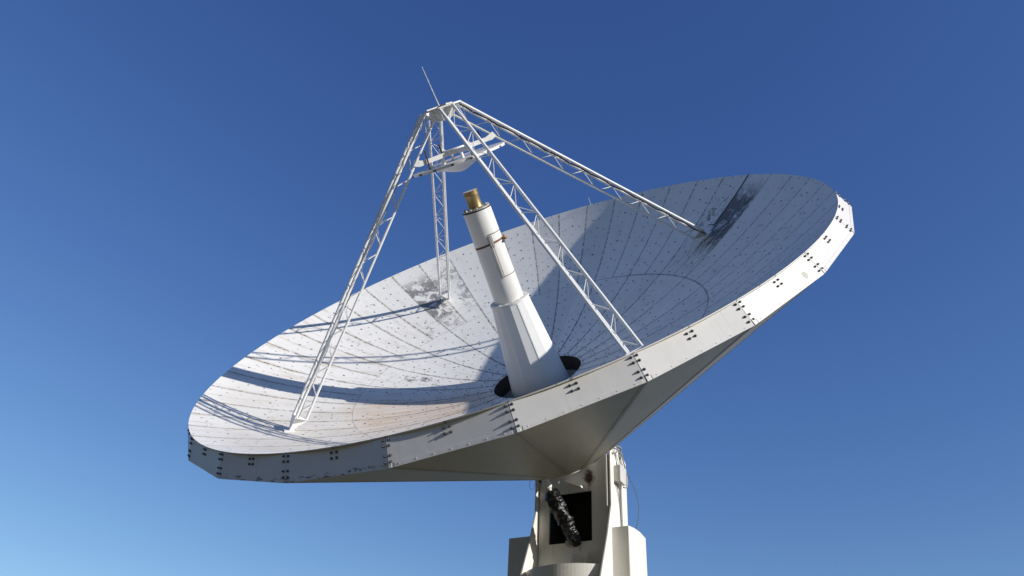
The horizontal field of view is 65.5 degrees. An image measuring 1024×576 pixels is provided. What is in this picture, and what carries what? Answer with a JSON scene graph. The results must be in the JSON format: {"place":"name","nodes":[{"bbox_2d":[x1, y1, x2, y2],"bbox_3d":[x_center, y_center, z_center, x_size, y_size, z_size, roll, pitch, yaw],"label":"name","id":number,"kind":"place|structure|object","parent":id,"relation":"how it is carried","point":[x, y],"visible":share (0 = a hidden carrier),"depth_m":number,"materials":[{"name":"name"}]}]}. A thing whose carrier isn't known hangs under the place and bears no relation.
{"place":"outdoors","nodes":[
{"label":"outdoors","id":0,"kind":"place"},
{"bbox_2d":[0,0,1023,575],"label":"sky","id":1,"kind":"structure","parent":0,"point":[185,184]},
{"bbox_3d":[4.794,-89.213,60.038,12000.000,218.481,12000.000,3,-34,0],"label":"ground","id":2,"kind":"structure","parent":0,"visible":0},
{"bbox_2d":[187,67,854,575],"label":"radio telescope","id":3,"kind":"object","parent":2,"relation":"on","point":[557,357],"visible":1,"depth_m":18.71,"materials":[{"name":"paint"}]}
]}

